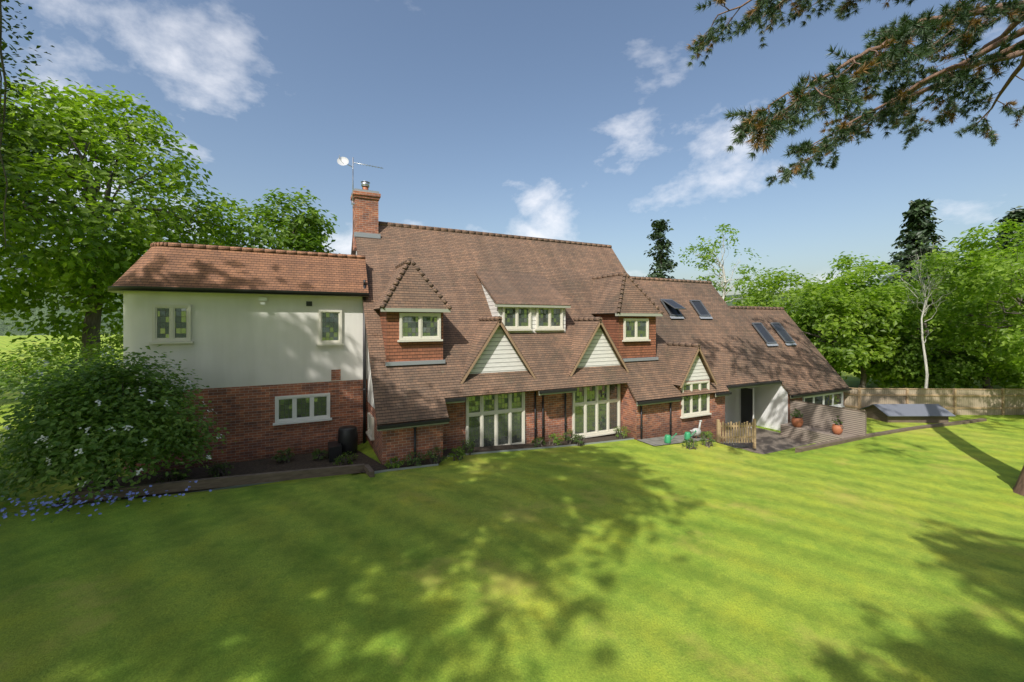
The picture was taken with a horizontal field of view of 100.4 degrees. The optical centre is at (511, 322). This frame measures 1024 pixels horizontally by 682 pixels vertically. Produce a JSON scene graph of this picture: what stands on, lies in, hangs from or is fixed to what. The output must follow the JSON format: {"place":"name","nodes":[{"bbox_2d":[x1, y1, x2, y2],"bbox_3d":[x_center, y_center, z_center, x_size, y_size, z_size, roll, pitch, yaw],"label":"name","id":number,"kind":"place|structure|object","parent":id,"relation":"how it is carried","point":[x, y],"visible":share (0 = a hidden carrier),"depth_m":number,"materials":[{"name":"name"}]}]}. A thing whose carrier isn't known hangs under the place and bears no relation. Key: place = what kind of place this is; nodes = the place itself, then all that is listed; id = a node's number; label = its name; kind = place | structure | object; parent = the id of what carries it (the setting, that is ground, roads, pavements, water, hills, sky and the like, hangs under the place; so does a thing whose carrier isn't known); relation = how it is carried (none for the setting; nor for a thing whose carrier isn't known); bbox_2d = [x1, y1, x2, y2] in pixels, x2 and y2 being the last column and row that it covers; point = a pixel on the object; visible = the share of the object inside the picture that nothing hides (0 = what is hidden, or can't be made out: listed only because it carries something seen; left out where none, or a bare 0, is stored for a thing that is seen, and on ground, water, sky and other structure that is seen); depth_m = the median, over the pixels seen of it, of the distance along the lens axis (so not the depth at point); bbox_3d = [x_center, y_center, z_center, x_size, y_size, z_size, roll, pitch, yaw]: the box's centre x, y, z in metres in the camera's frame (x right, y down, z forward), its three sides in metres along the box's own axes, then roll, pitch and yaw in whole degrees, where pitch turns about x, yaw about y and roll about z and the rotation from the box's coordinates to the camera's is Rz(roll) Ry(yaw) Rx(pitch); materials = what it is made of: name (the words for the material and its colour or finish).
{"place":"outdoors","nodes":[
{"label":"outdoors","id":0,"kind":"place"},
{"bbox_2d":[0,285,953,335],"bbox_3d":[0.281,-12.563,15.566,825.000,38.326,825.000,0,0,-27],"label":"hill","id":1,"kind":"structure","parent":0,"point":[4,328],"depth_m":169.61,"materials":[{"name":"green plant"}]},
{"bbox_2d":[0,255,966,286],"bbox_3d":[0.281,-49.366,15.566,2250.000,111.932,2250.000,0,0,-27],"label":"hill","id":2,"kind":"structure","parent":0,"point":[897,272],"depth_m":585.69,"materials":[{"name":"green plant"}]},
{"bbox_2d":[0,334,1023,681],"bbox_3d":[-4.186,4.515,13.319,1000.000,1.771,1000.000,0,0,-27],"label":"lawn","id":3,"kind":"structure","parent":0,"point":[890,558],"depth_m":7.27,"materials":[{"name":"green plant"}]},
{"bbox_2d":[0,41,57,228],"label":"beech tree","id":4,"kind":"object","parent":3,"relation":"on","point":[38,151],"visible":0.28,"depth_m":25.41,"materials":[{"name":"green plant"}]},
{"bbox_2d":[0,335,121,399],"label":"hedge shrub","id":5,"kind":"object","parent":3,"relation":"on","point":[48,354],"visible":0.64,"depth_m":20.10,"materials":[{"name":"green plant"}]},
{"bbox_2d":[81,314,122,367],"bbox_3d":[-22.918,1.497,27.310,7.430,4.631,7.924,0,0,-27],"label":"hedge shrub","id":6,"kind":"object","parent":3,"relation":"on","point":[118,342],"visible":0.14,"depth_m":25.20,"materials":[{"name":"green plant"}]},
{"bbox_2d":[0,481,211,525],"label":"flowers","id":7,"kind":"object","parent":3,"relation":"on","point":[34,503],"visible":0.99,"depth_m":8.67,"materials":[{"name":"blue plant"}]},
{"bbox_2d":[0,342,236,506],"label":"viburnum bush","id":8,"kind":"object","parent":3,"relation":"on","point":[89,428],"visible":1,"depth_m":9.62,"materials":[{"name":"green plant"}]},
{"bbox_2d":[0,67,262,371],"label":"beech tree","id":9,"kind":"object","parent":3,"relation":"on","point":[95,267],"visible":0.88,"depth_m":27.32,"materials":[{"name":"green plant"}]},
{"bbox_2d":[156,467,191,482],"bbox_3d":[-9.072,4.230,11.474,0.782,0.687,0.658,0,0,-27],"label":"shrub","id":10,"kind":"object","parent":3,"relation":"on","point":[178,477],"visible":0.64,"depth_m":11.42,"materials":[{"name":"green plant"}]},
{"bbox_2d":[205,461,233,476],"bbox_3d":[-8.356,4.286,12.208,0.691,0.570,0.626,0,0,-27],"label":"shrub","id":11,"kind":"object","parent":3,"relation":"on","point":[222,469],"visible":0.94,"depth_m":12.18,"materials":[{"name":"green plant"}]},
{"bbox_2d":[108,286,368,473],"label":"wing walls","id":12,"kind":"structure","parent":3,"relation":"on","point":[247,356],"depth_m":13.73,"materials":[{"name":"white paint"}]},
{"bbox_2d":[112,242,368,292],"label":"wing roof","id":13,"kind":"structure","parent":12,"relation":"on","point":[164,264],"depth_m":13.75,"materials":[{"name":"brown tile"}]},
{"bbox_2d":[181,186,339,253],"bbox_3d":[-21.430,-3.438,38.188,13.743,16.586,12.148,0,0,-27],"label":"tree","id":14,"kind":"object","parent":3,"relation":"on","point":[302,231],"visible":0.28,"depth_m":36.58,"materials":[{"name":"green plant"}]},
{"bbox_2d":[271,447,296,462],"bbox_3d":[-7.235,4.282,13.519,0.635,0.592,0.706,0,0,2],"label":"shrub","id":15,"kind":"object","parent":3,"relation":"on","point":[284,458],"visible":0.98,"depth_m":13.41,"materials":[{"name":"green plant"}]},
{"bbox_2d":[312,448,327,459],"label":"shrub","id":16,"kind":"object","parent":3,"relation":"on","point":[319,453],"visible":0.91,"depth_m":13.72,"materials":[{"name":"green plant"}]},
{"bbox_2d":[332,451,357,465],"bbox_3d":[-5.091,4.273,13.117,0.695,0.608,0.600,0,0,-10],"label":"shrub","id":17,"kind":"object","parent":3,"relation":"on","point":[345,460],"visible":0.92,"depth_m":13.06,"materials":[{"name":"green plant"}]},
{"bbox_2d":[384,456,406,468],"bbox_3d":[-3.332,4.117,12.262,0.606,0.452,0.566,0,0,-27],"label":"shrub","id":18,"kind":"object","parent":3,"relation":"on","point":[390,463],"visible":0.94,"depth_m":12.22,"materials":[{"name":"green plant"}]},
{"bbox_2d":[404,451,425,465],"bbox_3d":[-2.867,4.070,12.551,0.614,0.586,0.659,0,0,8],"label":"shrub","id":19,"kind":"object","parent":3,"relation":"on","point":[415,461],"visible":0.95,"depth_m":12.48,"materials":[{"name":"green plant"}]},
{"bbox_2d":[52,424,812,506],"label":"garden beds","id":20,"kind":"object","parent":3,"relation":"on","point":[768,441],"visible":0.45,"depth_m":13.62,"materials":[{"name":"soil"}]},
{"bbox_2d":[549,433,563,445],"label":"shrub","id":21,"kind":"object","parent":20,"relation":"in","point":[554,439],"visible":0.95,"depth_m":15.56,"materials":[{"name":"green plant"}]},
{"bbox_2d":[572,434,584,445],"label":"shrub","id":22,"kind":"object","parent":20,"relation":"in","point":[578,440],"visible":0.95,"depth_m":15.75,"materials":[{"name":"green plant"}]},
{"bbox_2d":[328,387,842,461],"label":"garden pots","id":23,"kind":"object","parent":20,"relation":"on","point":[347,438],"visible":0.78,"depth_m":17.05,"materials":[{"name":"ceramic"}]},
{"bbox_2d":[790,408,802,417],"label":"plant","id":24,"kind":"object","parent":23,"relation":"on","point":[797,415],"visible":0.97,"depth_m":19.83,"materials":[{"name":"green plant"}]},
{"bbox_2d":[832,416,843,428],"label":"plant","id":25,"kind":"object","parent":23,"relation":"on","point":[839,422],"visible":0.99,"depth_m":18.55,"materials":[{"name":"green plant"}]},
{"bbox_2d":[423,447,447,464],"bbox_3d":[-2.298,4.054,12.797,0.737,0.662,0.677,0,0,4],"label":"shrub","id":26,"kind":"object","parent":3,"relation":"on","point":[430,454],"visible":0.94,"depth_m":12.74,"materials":[{"name":"green plant"}]},
{"bbox_2d":[447,446,465,460],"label":"shrub","id":27,"kind":"object","parent":3,"relation":"on","point":[462,454],"visible":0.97,"depth_m":13.20,"materials":[{"name":"green plant"}]},
{"bbox_2d":[459,439,474,454],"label":"shrub","id":28,"kind":"object","parent":3,"relation":"on","point":[467,446],"visible":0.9,"depth_m":13.98,"materials":[{"name":"green plant"}]},
{"bbox_2d":[72,400,986,502],"bbox_3d":[6.635,4.540,16.386,35.339,1.721,3.760,0,0,-22],"label":"garden timber","id":29,"kind":"object","parent":3,"relation":"on","point":[816,426],"visible":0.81,"depth_m":17.92,"materials":[{"name":"brown wood"}]},
{"bbox_2d":[531,436,545,446],"bbox_3d":[0.951,4.366,15.366,0.571,0.488,0.529,0,0,-27],"label":"plant box","id":30,"kind":"object","parent":3,"relation":"on","point":[539,442],"visible":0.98,"depth_m":15.25,"materials":[{"name":"plant"}]},
{"bbox_2d":[561,429,579,443],"bbox_3d":[2.183,4.330,15.933,0.735,0.718,0.620,0,0,-9],"label":"plant box","id":31,"kind":"object","parent":3,"relation":"on","point":[568,439],"visible":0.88,"depth_m":15.94,"materials":[{"name":"plant"}]},
{"bbox_2d":[356,251,843,464],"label":"house walls","id":32,"kind":"structure","parent":3,"relation":"on","point":[771,402],"depth_m":16.50,"materials":[{"name":"red brick"}]},
{"bbox_2d":[149,304,844,446],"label":"window frames","id":33,"kind":"structure","parent":32,"relation":"in","point":[294,419],"depth_m":14.87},
{"bbox_2d":[157,308,840,446],"bbox_3d":[3.724,1.915,17.331,30.143,5.130,1.684,0,0,-19],"label":"window glass","id":34,"kind":"object","parent":33,"relation":"in","point":[330,326],"visible":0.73,"depth_m":15.23,"materials":[{"name":"glass"}]},
{"bbox_2d":[351,220,848,425],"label":"house roof","id":35,"kind":"structure","parent":32,"relation":"on","point":[417,266],"depth_m":18.04,"materials":[{"name":"brown tile"}]},
{"bbox_2d":[337,156,382,250],"bbox_3d":[-6.238,-4.825,17.516,1.796,3.650,1.318,0,0,-27],"label":"house chimney","id":36,"kind":"object","parent":35,"relation":"on","point":[364,200],"visible":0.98,"depth_m":17.29,"materials":[{"name":"red brick"}]},
{"bbox_2d":[259,280,851,456],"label":"house gutters","id":37,"kind":"object","parent":35,"relation":"attached to","point":[335,374],"visible":0.87,"depth_m":15.50,"materials":[{"name":"plastic"}]},
{"bbox_2d":[660,299,796,345],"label":"skylights","id":38,"kind":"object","parent":35,"relation":"in","point":[672,307],"depth_m":22.73,"materials":[{"name":"grey"}]},
{"bbox_2d":[613,425,630,438],"bbox_3d":[4.367,4.421,17.052,0.678,0.721,0.712,0,0,34],"label":"plant box","id":39,"kind":"object","parent":3,"relation":"on","point":[618,434],"visible":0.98,"depth_m":16.96,"materials":[{"name":"plant"}]},
{"bbox_2d":[643,219,683,278],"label":"conifer tree","id":40,"kind":"object","parent":3,"relation":"on","point":[662,264],"visible":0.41,"depth_m":40.78,"materials":[{"name":"green plant"}]},
{"bbox_2d":[681,437,697,449],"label":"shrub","id":41,"kind":"object","parent":3,"relation":"on","point":[690,440],"visible":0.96,"depth_m":15.93,"materials":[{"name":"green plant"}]},
{"bbox_2d":[701,431,711,438],"bbox_3d":[8.064,4.740,17.715,0.530,0.472,0.524,0,0,12],"label":"plant box","id":42,"kind":"object","parent":3,"relation":"on","point":[707,433],"visible":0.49,"depth_m":17.63,"materials":[{"name":"plant"}]},
{"bbox_2d":[698,432,715,447],"bbox_3d":[7.567,4.592,16.485,0.665,0.622,0.654,0,0,28],"label":"plant box","id":43,"kind":"object","parent":3,"relation":"on","point":[710,441],"visible":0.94,"depth_m":16.44,"materials":[{"name":"plant"}]},
{"bbox_2d":[678,224,767,305],"bbox_3d":[17.361,-1.453,35.203,5.731,13.488,6.244,0,0,-27],"label":"tall tree","id":44,"kind":"object","parent":3,"relation":"on","point":[722,270],"visible":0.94,"depth_m":34.77,"materials":[{"name":"green plant"}]},
{"bbox_2d":[729,263,844,375],"bbox_3d":[22.876,0.045,34.948,9.091,10.453,10.852,0,0,18],"label":"hedge tree","id":45,"kind":"object","parent":3,"relation":"on","point":[764,295],"visible":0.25,"depth_m":33.94,"materials":[{"name":"green plant"}]},
{"bbox_2d":[754,279,903,374],"bbox_3d":[21.087,1.236,29.330,6.885,8.045,8.251,0,0,-27],"label":"hedge tree","id":46,"kind":"object","parent":3,"relation":"on","point":[853,347],"visible":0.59,"depth_m":26.69,"materials":[{"name":"green plant"}]},
{"bbox_2d":[686,0,1023,495],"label":"pine tree","id":47,"kind":"object","parent":3,"relation":"on","point":[894,40],"visible":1,"depth_m":11.35,"materials":[{"name":"green plant"}]},
{"bbox_2d":[786,256,935,387],"bbox_3d":[23.706,0.429,29.404,8.060,9.750,8.089,0,0,35],"label":"hedge tree","id":48,"kind":"object","parent":3,"relation":"on","point":[888,290],"visible":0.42,"depth_m":28.18,"materials":[{"name":"green plant"}]},
{"bbox_2d":[817,251,962,382],"bbox_3d":[29.165,-0.257,33.669,8.037,11.151,12.243,0,0,10],"label":"hedge tree","id":49,"kind":"object","parent":3,"relation":"on","point":[845,261],"visible":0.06,"depth_m":35.00,"materials":[{"name":"green plant"}]},
{"bbox_2d":[860,404,954,422],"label":"garden coop","id":50,"kind":"structure","parent":3,"relation":"on","point":[920,413],"depth_m":20.88,"materials":[{"name":"grey"}]},
{"bbox_2d":[880,198,954,285],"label":"conifer tree","id":51,"kind":"object","parent":3,"relation":"on","point":[918,223],"visible":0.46,"depth_m":44.35,"materials":[{"name":"green plant"}]},
{"bbox_2d":[881,235,968,387],"bbox_3d":[24.217,0.120,24.856,3.892,10.223,3.959,0,0,23],"label":"birch tree","id":52,"kind":"object","parent":3,"relation":"on","point":[924,296],"visible":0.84,"depth_m":24.73,"materials":[{"name":"green plant"}]},
{"bbox_2d":[867,249,994,388],"bbox_3d":[27.586,0.210,29.541,8.145,10.153,8.365,0,0,24],"label":"hedge tree","id":53,"kind":"object","parent":3,"relation":"on","point":[940,365],"visible":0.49,"depth_m":27.47,"materials":[{"name":"green plant"}]},
{"bbox_2d":[844,387,1023,414],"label":"garden fence","id":54,"kind":"object","parent":3,"relation":"on","point":[1001,401],"visible":0.65,"depth_m":22.61,"materials":[{"name":"beige wood"}]},
{"bbox_2d":[909,258,1023,388],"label":"hedge tree","id":55,"kind":"object","parent":3,"relation":"on","point":[994,371],"visible":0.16,"depth_m":28.02,"materials":[{"name":"green plant"}]},
{"bbox_2d":[914,218,1023,379],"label":"bright tree","id":56,"kind":"object","parent":3,"relation":"on","point":[984,264],"visible":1,"depth_m":22.92,"materials":[{"name":"green plant"}]},
{"bbox_2d":[924,245,1023,383],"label":"hedge tree","id":57,"kind":"object","parent":3,"relation":"on","point":[977,271],"visible":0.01,"depth_m":33.52,"materials":[{"name":"green plant"}]},
{"bbox_2d":[952,299,1023,388],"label":"hedge tree","id":58,"kind":"object","parent":3,"relation":"on","point":[1013,379],"visible":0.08,"depth_m":28.92,"materials":[{"name":"green plant"}]},
{"bbox_2d":[990,206,1023,369],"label":"conifer tree","id":59,"kind":"object","parent":3,"relation":"on","point":[1017,214],"visible":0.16,"depth_m":43.18,"materials":[{"name":"green plant"}]},
{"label":"shade tree","id":60,"kind":"object","parent":3,"relation":"on","visible":0},
{"bbox_2d":[0,0,69,262],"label":"tree twigs","id":61,"kind":"object","parent":60,"relation":"attached to","point":[3,46],"visible":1,"depth_m":4.10,"materials":[{"name":"green plant"}]},
{"bbox_2d":[0,0,1023,295],"label":"sky","id":62,"kind":"structure","parent":0,"point":[588,121],"materials":[{"name":"blue"}]}
]}

